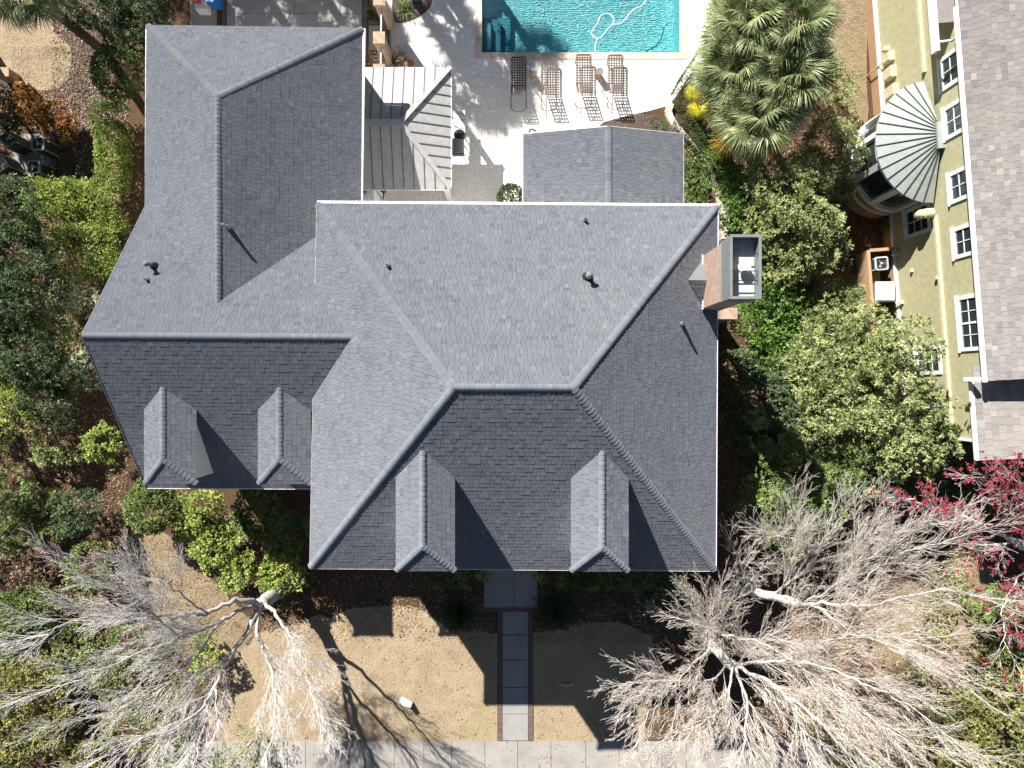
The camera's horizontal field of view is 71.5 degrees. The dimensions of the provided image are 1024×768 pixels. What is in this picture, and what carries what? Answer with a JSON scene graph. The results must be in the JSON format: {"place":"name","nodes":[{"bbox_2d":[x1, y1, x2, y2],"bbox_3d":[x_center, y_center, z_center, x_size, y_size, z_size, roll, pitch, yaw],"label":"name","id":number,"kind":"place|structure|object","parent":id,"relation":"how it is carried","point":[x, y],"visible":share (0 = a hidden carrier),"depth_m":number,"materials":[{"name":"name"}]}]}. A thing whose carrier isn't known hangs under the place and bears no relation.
{"place":"outdoors","nodes":[
{"label":"outdoors","id":0,"kind":"place"},
{"bbox_2d":[0,0,70,89],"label":"corner lawn","id":1,"kind":"structure","parent":0,"point":[6,62],"depth_m":28.50,"materials":[{"name":"beige plant"}]},
{"bbox_2d":[126,530,252,678],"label":"lawn","id":2,"kind":"structure","parent":0,"point":[198,595],"depth_m":28.50,"materials":[{"name":"beige plant"}]},
{"bbox_2d":[227,0,361,27],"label":"driveway","id":3,"kind":"structure","parent":0,"point":[317,13],"depth_m":28.47,"materials":[{"name":"concrete"}]},
{"bbox_2d":[207,605,496,740],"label":"front lawn","id":4,"kind":"structure","parent":0,"point":[408,613],"depth_m":28.50,"materials":[{"name":"beige plant"}]},
{"bbox_2d":[457,705,496,739],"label":"dry grass","id":5,"kind":"object","parent":4,"relation":"on","point":[483,720],"visible":1,"depth_m":28.49,"materials":[{"name":"beige plant"}]},
{"bbox_2d":[0,0,1023,767],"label":"ground","id":6,"kind":"structure","parent":0,"point":[300,500],"depth_m":28.50,"materials":[{"name":"brown soil"}]},
{"bbox_2d":[0,83,28,148],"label":"evergreen bush","id":7,"kind":"object","parent":6,"relation":"on","point":[12,124],"visible":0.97,"depth_m":27.03,"materials":[{"name":"green plant"}]},
{"bbox_2d":[0,375,43,455],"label":"evergreen bush","id":8,"kind":"object","parent":6,"relation":"on","point":[4,422],"visible":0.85,"depth_m":26.65,"materials":[{"name":"green plant"}]},
{"bbox_2d":[0,461,47,560],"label":"evergreen bush","id":9,"kind":"object","parent":6,"relation":"on","point":[4,524],"visible":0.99,"depth_m":27.02,"materials":[{"name":"green plant"}]},
{"bbox_2d":[0,541,62,596],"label":"evergreen bush","id":10,"kind":"object","parent":6,"relation":"on","point":[36,568],"visible":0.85,"depth_m":27.67,"materials":[{"name":"green plant"}]},
{"bbox_2d":[0,582,66,666],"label":"evergreen bush","id":11,"kind":"object","parent":6,"relation":"on","point":[23,600],"visible":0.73,"depth_m":26.94,"materials":[{"name":"green plant"}]},
{"bbox_2d":[0,81,67,142],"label":"nandina bush","id":12,"kind":"object","parent":6,"relation":"on","point":[32,116],"visible":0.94,"depth_m":27.19,"materials":[{"name":"orange plant"}]},
{"bbox_2d":[0,172,70,338],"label":"evergreen tree","id":13,"kind":"object","parent":6,"relation":"on","point":[11,291],"visible":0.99,"depth_m":25.58,"materials":[{"name":"green plant"}]},
{"bbox_2d":[12,487,61,546],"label":"evergreen bush","id":14,"kind":"object","parent":6,"relation":"on","point":[40,517],"visible":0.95,"depth_m":27.39,"materials":[{"name":"green plant"}]},
{"bbox_2d":[0,309,94,432],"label":"evergreen tree","id":15,"kind":"object","parent":6,"relation":"on","point":[55,361],"visible":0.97,"depth_m":26.30,"materials":[{"name":"green plant"}]},
{"bbox_2d":[27,427,80,470],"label":"evergreen bush","id":16,"kind":"object","parent":6,"relation":"on","point":[58,458],"visible":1,"depth_m":27.29,"materials":[{"name":"green plant"}]},
{"bbox_2d":[0,0,108,50],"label":"fan palm","id":17,"kind":"object","parent":6,"relation":"on","point":[15,12],"visible":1,"depth_m":23.70,"materials":[{"name":"green plant"}]},
{"bbox_2d":[0,638,110,767],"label":"evergreen bush","id":18,"kind":"object","parent":6,"relation":"on","point":[31,674],"visible":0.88,"depth_m":26.79,"materials":[{"name":"green plant"}]},
{"bbox_2d":[0,0,110,174],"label":"mulch bed","id":19,"kind":"object","parent":6,"relation":"on","point":[75,58],"visible":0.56,"depth_m":28.50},
{"bbox_2d":[27,303,87,356],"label":"variegated shrub","id":20,"kind":"object","parent":6,"relation":"on","point":[63,343],"visible":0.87,"depth_m":26.62,"materials":[{"name":"green plant"}]},
{"bbox_2d":[44,268,99,318],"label":"variegated shrub","id":21,"kind":"object","parent":6,"relation":"on","point":[78,295],"visible":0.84,"depth_m":26.86,"materials":[{"name":"green plant"}]},
{"bbox_2d":[11,171,139,225],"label":"clipped hedge","id":22,"kind":"object","parent":6,"relation":"on","point":[70,186],"visible":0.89,"depth_m":27.18,"materials":[{"name":"green plant"}]},
{"bbox_2d":[49,487,108,539],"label":"evergreen bush","id":23,"kind":"object","parent":6,"relation":"on","point":[64,505],"visible":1,"depth_m":27.03,"materials":[{"name":"green plant"}]},
{"bbox_2d":[45,596,128,686],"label":"evergreen bush","id":24,"kind":"object","parent":6,"relation":"on","point":[68,631],"visible":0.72,"depth_m":27.40,"materials":[{"name":"green plant"}]},
{"bbox_2d":[59,537,114,598],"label":"evergreen bush","id":25,"kind":"object","parent":6,"relation":"on","point":[78,589],"visible":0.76,"depth_m":27.08,"materials":[{"name":"green plant"}]},
{"bbox_2d":[45,216,132,284],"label":"clipped hedge","id":26,"kind":"object","parent":6,"relation":"on","point":[75,229],"visible":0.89,"depth_m":27.08,"materials":[{"name":"green plant"}]},
{"bbox_2d":[77,419,126,470],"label":"maple shrub","id":27,"kind":"object","parent":6,"relation":"on","point":[90,445],"visible":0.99,"depth_m":26.71,"materials":[{"name":"green plant"}]},
{"bbox_2d":[83,97,134,131],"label":"clipped hedge","id":28,"kind":"object","parent":6,"relation":"on","point":[106,107],"visible":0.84,"depth_m":27.11,"materials":[{"name":"green plant"}]},
{"bbox_2d":[90,118,135,193],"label":"clipped hedge","id":29,"kind":"object","parent":6,"relation":"on","point":[102,153],"visible":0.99,"depth_m":27.23,"materials":[{"name":"green plant"}]},
{"bbox_2d":[88,40,144,101],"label":"round shrub","id":30,"kind":"object","parent":6,"relation":"on","point":[99,70],"visible":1,"depth_m":26.05,"materials":[{"name":"green plant"}]},
{"bbox_2d":[59,0,182,46],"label":"evergreen tree","id":31,"kind":"object","parent":6,"relation":"on","point":[120,19],"visible":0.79,"depth_m":25.83,"materials":[{"name":"green plant"}]},
{"bbox_2d":[87,659,191,767],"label":"evergreen bush","id":32,"kind":"object","parent":6,"relation":"on","point":[105,684],"visible":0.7,"depth_m":27.29,"materials":[{"name":"green plant"}]},
{"bbox_2d":[105,623,174,673],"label":"evergreen bush","id":33,"kind":"object","parent":6,"relation":"on","point":[112,637],"visible":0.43,"depth_m":27.40,"materials":[{"name":"green plant"}]},
{"bbox_2d":[121,477,181,535],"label":"round shrub","id":34,"kind":"object","parent":6,"relation":"on","point":[129,513],"visible":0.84,"depth_m":26.42,"materials":[{"name":"green plant"}]},
{"bbox_2d":[97,668,211,731],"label":"evergreen bush","id":35,"kind":"object","parent":6,"relation":"on","point":[150,724],"visible":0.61,"depth_m":27.48,"materials":[{"name":"green plant"}]},
{"bbox_2d":[0,527,360,767],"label":"leafless tree","id":36,"kind":"object","parent":6,"relation":"on","point":[266,600],"visible":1,"depth_m":21.23,"materials":[{"name":"grey plant"}]},
{"bbox_2d":[168,489,227,538],"bbox_3d":[-12.015,4.973,27.359,2.229,2.382,2.090,0,90,0],"label":"camellia","id":37,"kind":"object","parent":6,"relation":"on","point":[194,523],"visible":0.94,"depth_m":26.89,"materials":[{"name":"green plant"}]},
{"bbox_2d":[187,631,224,681],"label":"evergreen bush","id":38,"kind":"object","parent":6,"relation":"on","point":[211,652],"visible":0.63,"depth_m":27.43,"materials":[{"name":"green plant"}]},
{"bbox_2d":[173,519,242,575],"bbox_3d":[-11.606,5.985,27.389,2.839,2.372,2.043,38,90,0],"label":"camellia","id":39,"kind":"object","parent":6,"relation":"on","point":[212,562],"visible":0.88,"depth_m":26.95,"materials":[{"name":"green plant"}]},
{"bbox_2d":[216,547,258,594],"bbox_3d":[-10.529,7.149,27.465,1.686,2.170,1.765,0,90,0],"label":"camellia","id":40,"kind":"object","parent":6,"relation":"on","point":[249,572],"visible":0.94,"depth_m":26.94,"materials":[{"name":"green plant"}]},
{"bbox_2d":[207,720,279,767],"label":"evergreen bush","id":41,"kind":"object","parent":6,"relation":"on","point":[242,751],"visible":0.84,"depth_m":27.55,"materials":[{"name":"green plant"}]},
{"bbox_2d":[229,489,309,560],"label":"evergreen bush","id":42,"kind":"object","parent":6,"relation":"on","point":[242,525],"visible":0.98,"depth_m":26.97,"materials":[{"name":"green plant"}]},
{"bbox_2d":[254,542,308,599],"bbox_3d":[-8.891,7.143,27.368,1.962,2.364,2.051,-23,90,0],"label":"camellia","id":43,"kind":"object","parent":6,"relation":"on","point":[264,586],"visible":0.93,"depth_m":26.82,"materials":[{"name":"green plant"}]},
{"bbox_2d":[222,0,538,740],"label":"brick border","id":44,"kind":"object","parent":6,"relation":"on","point":[498,610],"visible":0.81,"depth_m":28.45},
{"bbox_2d":[81,23,761,572],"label":"family house","id":45,"kind":"structure","parent":6,"relation":"on","point":[527,383],"depth_m":20.50,"materials":[{"name":"grey"}]},
{"bbox_2d":[421,570,470,590],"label":"clipped hedge","id":46,"kind":"object","parent":6,"relation":"on","point":[459,585],"visible":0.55,"depth_m":27.86,"materials":[{"name":"green plant"}]},
{"bbox_2d":[439,589,480,633],"bbox_3d":[-2.047,8.940,27.849,1.744,1.342,1.824,0,90,0],"label":"sago palm","id":47,"kind":"object","parent":6,"relation":"on","point":[458,616],"visible":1,"depth_m":27.61,"materials":[{"name":"green plant"}]},
{"bbox_2d":[0,0,973,767],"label":"dry grass","id":48,"kind":"structure","parent":6,"relation":"on","point":[362,698],"depth_m":28.47,"materials":[{"name":"plant"}]},
{"bbox_2d":[484,570,536,606],"bbox_3d":[-0.051,7.915,28.500,2.138,0.100,2.056,0,90,0],"label":"entry pad","id":49,"kind":"object","parent":6,"relation":"on","point":[510,588],"visible":0.57,"depth_m":28.45,"materials":[{"name":"concrete"}]},
{"bbox_2d":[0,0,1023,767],"bbox_3d":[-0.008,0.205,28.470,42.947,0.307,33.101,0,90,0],"label":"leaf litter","id":50,"kind":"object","parent":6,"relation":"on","point":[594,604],"visible":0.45,"depth_m":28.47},
{"bbox_2d":[503,612,527,739],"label":"walkway","id":51,"kind":"structure","parent":6,"relation":"on","point":[515,681],"depth_m":28.46,"materials":[{"name":"concrete"}]},
{"bbox_2d":[532,585,582,633],"bbox_3d":[1.771,8.791,27.791,2.052,1.459,1.846,0,90,0],"label":"sago palm","id":52,"kind":"object","parent":6,"relation":"on","point":[559,611],"visible":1,"depth_m":27.52,"materials":[{"name":"green plant"}]},
{"bbox_2d":[554,571,664,592],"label":"clipped hedge","id":53,"kind":"object","parent":6,"relation":"on","point":[597,587],"visible":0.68,"depth_m":27.84,"materials":[{"name":"green plant"}]},
{"bbox_2d":[598,114,688,202],"bbox_3d":[5.120,-8.443,28.498,3.927,0.001,4.977,0,90,0],"label":"mulch strip","id":54,"kind":"object","parent":6,"relation":"on","point":[639,121],"visible":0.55,"depth_m":28.50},
{"bbox_2d":[638,571,703,640],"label":"evergreen bush","id":55,"kind":"object","parent":6,"relation":"on","point":[671,600],"visible":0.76,"depth_m":27.01,"materials":[{"name":"green plant"}]},
{"bbox_2d":[664,102,728,239],"bbox_3d":[7.527,-8.570,28.410,0.764,0.220,5.940,-24,90,0],"label":"stone edging","id":56,"kind":"object","parent":6,"relation":"on","point":[670,117],"visible":0.56,"depth_m":28.30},
{"bbox_2d":[684,146,709,203],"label":"hedge","id":57,"kind":"object","parent":6,"relation":"on","point":[690,183],"visible":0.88,"depth_m":28.16,"materials":[{"name":"green plant"}]},
{"bbox_2d":[672,110,726,180],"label":"boxwood hedge","id":58,"kind":"object","parent":6,"relation":"on","point":[701,128],"visible":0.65,"depth_m":27.87,"materials":[{"name":"green plant"}]},
{"bbox_2d":[681,16,785,122],"bbox_3d":[7.449,-10.522,25.467,3.374,6.166,3.258,33,90,0],"label":"fan palm","id":59,"kind":"object","parent":6,"relation":"on","point":[710,70],"visible":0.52,"depth_m":23.30,"materials":[{"name":"green plant"}]},
{"bbox_2d":[700,129,773,211],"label":"evergreen bush","id":60,"kind":"object","parent":6,"relation":"on","point":[729,177],"visible":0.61,"depth_m":26.69,"materials":[{"name":"green plant"}]},
{"bbox_2d":[719,193,758,236],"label":"evergreen bush","id":61,"kind":"object","parent":6,"relation":"on","point":[731,226],"visible":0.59,"depth_m":26.56,"materials":[{"name":"green plant"}]},
{"bbox_2d":[696,0,794,73],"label":"fan palm","id":62,"kind":"object","parent":6,"relation":"on","point":[721,12],"visible":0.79,"depth_m":22.69,"materials":[{"name":"green plant"}]},
{"bbox_2d":[728,406,778,455],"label":"evergreen bush","id":63,"kind":"object","parent":6,"relation":"on","point":[766,438],"visible":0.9,"depth_m":25.13,"materials":[{"name":"green plant"}]},
{"bbox_2d":[702,59,816,164],"bbox_3d":[8.302,-9.170,25.546,3.826,6.008,3.472,-42,90,0],"label":"fan palm","id":64,"kind":"object","parent":6,"relation":"on","point":[742,135],"visible":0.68,"depth_m":23.61,"materials":[{"name":"green plant"}]},
{"bbox_2d":[718,347,833,472],"bbox_3d":[9.742,0.993,26.643,4.206,3.857,4.789,0,90,0],"label":"evergreen tree","id":65,"kind":"object","parent":6,"relation":"on","point":[744,386],"visible":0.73,"depth_m":25.92,"materials":[{"name":"green plant"}]},
{"bbox_2d":[729,264,830,379],"bbox_3d":[10.123,-2.332,26.991,4.061,3.163,4.452,0,90,0],"label":"evergreen bush","id":66,"kind":"object","parent":6,"relation":"on","point":[780,335],"visible":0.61,"depth_m":26.16,"materials":[{"name":"green plant"}]},
{"bbox_2d":[728,16,843,133],"bbox_3d":[9.039,-10.115,25.179,3.883,6.742,3.649,0,90,0],"label":"fan palm","id":67,"kind":"object","parent":6,"relation":"on","point":[813,78],"visible":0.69,"depth_m":22.75,"materials":[{"name":"green plant"}]},
{"bbox_2d":[762,247,819,311],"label":"evergreen bush","id":68,"kind":"object","parent":6,"relation":"on","point":[812,285],"visible":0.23,"depth_m":26.65,"materials":[{"name":"green plant"}]},
{"bbox_2d":[741,0,845,83],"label":"fan palm","id":69,"kind":"object","parent":6,"relation":"on","point":[815,12],"visible":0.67,"depth_m":22.37,"materials":[{"name":"green plant"}]},
{"bbox_2d":[740,148,854,300],"bbox_3d":[10.139,-5.588,25.956,4.342,5.258,5.293,0,90,0],"label":"wax myrtle","id":70,"kind":"object","parent":6,"relation":"on","point":[798,228],"visible":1,"depth_m":24.77,"materials":[{"name":"green plant"}]},
{"bbox_2d":[727,425,878,560],"bbox_3d":[10.186,3.865,26.014,4.697,5.169,5.045,0,90,0],"label":"wax myrtle","id":71,"kind":"object","parent":6,"relation":"on","point":[823,491],"visible":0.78,"depth_m":24.71,"materials":[{"name":"green plant"}]},
{"bbox_2d":[741,664,868,767],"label":"evergreen bush","id":72,"kind":"object","parent":6,"relation":"on","point":[817,726],"visible":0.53,"depth_m":27.65,"materials":[{"name":"green plant"}]},
{"bbox_2d":[588,556,1023,767],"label":"leafless tree","id":73,"kind":"object","parent":6,"relation":"on","point":[702,629],"visible":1,"depth_m":20.14,"materials":[{"name":"grey plant"}]},
{"bbox_2d":[767,514,858,574],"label":"evergreen bush","id":74,"kind":"object","parent":6,"relation":"on","point":[820,556],"visible":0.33,"depth_m":27.03,"materials":[{"name":"green plant"}]},
{"bbox_2d":[738,597,904,744],"bbox_3d":[11.546,11.154,27.851,6.772,1.466,4.456,-24,90,0],"label":"evergreen bush","id":75,"kind":"object","parent":6,"relation":"on","point":[861,689],"visible":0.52,"depth_m":27.66,"materials":[{"name":"green plant"}]},
{"bbox_2d":[761,292,884,394],"bbox_3d":[11.483,-1.052,26.459,3.449,4.212,3.769,40,90,0],"label":"wax myrtle","id":76,"kind":"object","parent":6,"relation":"on","point":[824,328],"visible":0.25,"depth_m":25.35,"materials":[{"name":"green plant"}]},
{"bbox_2d":[785,107,870,190],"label":"round shrub","id":77,"kind":"object","parent":6,"relation":"on","point":[841,148],"visible":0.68,"depth_m":25.81,"materials":[{"name":"green plant"}]},
{"bbox_2d":[802,156,860,219],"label":"evergreen bush","id":78,"kind":"object","parent":6,"relation":"on","point":[849,187],"visible":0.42,"depth_m":26.69,"materials":[{"name":"green plant"}]},
{"bbox_2d":[813,276,866,320],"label":"wispy shrub","id":79,"kind":"object","parent":6,"relation":"on","point":[847,297],"visible":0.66,"depth_m":26.02,"materials":[{"name":"green plant"}]},
{"bbox_2d":[819,51,863,124],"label":"wispy shrub","id":80,"kind":"object","parent":6,"relation":"on","point":[835,100],"visible":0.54,"depth_m":27.24,"materials":[{"name":"green plant"}]},
{"bbox_2d":[822,0,868,136],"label":"rough grass","id":81,"kind":"structure","parent":6,"relation":"on","point":[857,16],"depth_m":28.50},
{"bbox_2d":[704,461,1023,727],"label":"leafless tree","id":82,"kind":"object","parent":6,"relation":"on","point":[774,595],"visible":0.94,"depth_m":20.10,"materials":[{"name":"grey plant"}]},
{"bbox_2d":[781,301,970,478],"bbox_3d":[12.565,0.127,25.503,6.386,6.225,6.280,0,90,0],"label":"wax myrtle","id":83,"kind":"object","parent":6,"relation":"on","point":[867,372],"visible":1,"depth_m":23.67,"materials":[{"name":"green plant"}]},
{"bbox_2d":[856,247,900,346],"bbox_3d":[14.391,-3.350,27.960,1.060,0.980,3.831,-4,90,0],"label":"timber enclosure","id":84,"kind":"object","parent":6,"relation":"on","point":[867,277],"visible":0.52,"depth_m":27.84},
{"bbox_2d":[809,416,951,503],"bbox_3d":[13.068,2.660,26.191,4.623,4.753,3.325,0,90,0],"label":"wax myrtle","id":85,"kind":"object","parent":6,"relation":"on","point":[866,466],"visible":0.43,"depth_m":24.60,"materials":[{"name":"green plant"}]},
{"bbox_2d":[830,695,949,767],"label":"evergreen bush","id":86,"kind":"object","parent":6,"relation":"on","point":[915,737],"visible":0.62,"depth_m":27.35,"materials":[{"name":"green plant"}]},
{"bbox_2d":[839,0,1023,460],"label":"olive house","id":87,"kind":"structure","parent":6,"relation":"on","point":[942,131],"depth_m":23.51,"materials":[{"name":"paint"}]},
{"bbox_2d":[902,203,930,240],"bbox_3d":[14.791,-5.981,26.000,0.087,1.600,1.153,-4,90,0],"label":"window","id":88,"kind":"structure","parent":87,"relation":"in","point":[912,227],"depth_m":26.18,"materials":[{"name":"glass"}]},
{"bbox_2d":[936,47,958,93],"bbox_3d":[14.448,-10.396,23.300,0.087,1.500,1.183,-4,90,0],"label":"window","id":89,"kind":"structure","parent":87,"relation":"in","point":[947,69],"depth_m":23.62,"materials":[{"name":"white paint"}]},
{"bbox_2d":[940,98,961,142],"bbox_3d":[14.576,-8.746,23.300,0.087,1.500,1.183,-4,90,0],"label":"window","id":90,"kind":"structure","parent":87,"relation":"in","point":[951,121],"depth_m":23.62,"materials":[{"name":"white paint"}]},
{"bbox_2d":[945,166,967,206],"bbox_3d":[14.745,-6.572,23.300,0.087,1.500,1.133,-4,90,0],"label":"window","id":91,"kind":"structure","parent":87,"relation":"in","point":[956,185],"depth_m":23.62,"materials":[{"name":"white paint"}]},
{"bbox_2d":[949,222,971,260],"bbox_3d":[14.889,-4.721,23.300,0.087,1.500,1.133,-4,90,0],"label":"window","id":92,"kind":"structure","parent":87,"relation":"in","point":[960,236],"depth_m":23.62,"materials":[{"name":"white paint"}]},
{"bbox_2d":[954,293,978,352],"bbox_3d":[15.100,-2.022,23.325,0.087,1.550,1.936,-4,90,0],"label":"window","id":93,"kind":"structure","parent":87,"relation":"in","point":[965,305],"depth_m":23.65,"materials":[{"name":"white paint"}]},
{"bbox_2d":[898,554,967,687],"bbox_3d":[16.300,9.018,27.695,1.946,1.768,5.175,17,90,0],"label":"evergreen bush","id":94,"kind":"object","parent":6,"relation":"on","point":[916,673],"visible":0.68,"depth_m":27.43,"materials":[{"name":"green plant"}]},
{"bbox_2d":[870,450,1000,513],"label":"evergreen bush","id":95,"kind":"object","parent":6,"relation":"on","point":[950,486],"visible":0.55,"depth_m":26.94,"materials":[{"name":"green plant"}]},
{"bbox_2d":[869,448,1023,691],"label":"blossoming maple","id":96,"kind":"object","parent":6,"relation":"on","point":[1018,543],"visible":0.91,"depth_m":20.46,"materials":[{"name":"red plant"}]},
{"bbox_2d":[924,639,1023,767],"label":"evergreen bush","id":97,"kind":"object","parent":6,"relation":"on","point":[991,718],"visible":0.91,"depth_m":26.54,"materials":[{"name":"green plant"}]},
{"bbox_2d":[958,580,1023,665],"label":"evergreen bush","id":98,"kind":"object","parent":6,"relation":"on","point":[994,613],"visible":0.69,"depth_m":27.04,"materials":[{"name":"green plant"}]},
{"bbox_2d":[153,741,870,767],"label":"pavement","id":99,"kind":"structure","parent":0,"point":[408,754],"depth_m":28.46,"materials":[{"name":"concrete"}]},
{"bbox_2d":[384,0,712,201],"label":"pool deck","id":100,"kind":"structure","parent":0,"point":[439,33],"depth_m":28.49,"materials":[{"name":"concrete"}]},
{"bbox_2d":[363,65,451,201],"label":"patio pavilion","id":101,"kind":"structure","parent":100,"relation":"on","point":[408,129],"depth_m":25.55,"materials":[{"name":"grey metal"}]},
{"bbox_2d":[392,0,431,22],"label":"garden bed","id":102,"kind":"object","parent":100,"relation":"on","point":[420,8],"visible":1,"depth_m":28.48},
{"bbox_2d":[540,56,556,110],"bbox_3d":[1.461,-11.906,28.060,0.648,0.823,2.181,0,90,0],"label":"sun lounger","id":103,"kind":"object","parent":100,"relation":"on","point":[550,91],"visible":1,"depth_m":28.14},
{"bbox_2d":[475,0,686,58],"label":"swimming pool","id":104,"kind":"structure","parent":100,"relation":"in","point":[562,29],"depth_m":29.65,"materials":[{"name":"liquid"}]},
{"bbox_2d":[575,54,591,108],"bbox_3d":[2.840,-11.987,28.060,0.648,0.823,2.181,0,90,0],"label":"sun lounger","id":105,"kind":"object","parent":100,"relation":"on","point":[583,90],"visible":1,"depth_m":28.14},
{"bbox_2d":[533,622,660,740],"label":"lawn","id":106,"kind":"structure","parent":0,"point":[590,649],"depth_m":28.50,"materials":[{"name":"beige plant"}]},
{"bbox_2d":[682,557,995,767],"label":"dry verge","id":107,"kind":"structure","parent":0,"point":[977,578],"depth_m":28.50,"materials":[{"name":"beige plant"}]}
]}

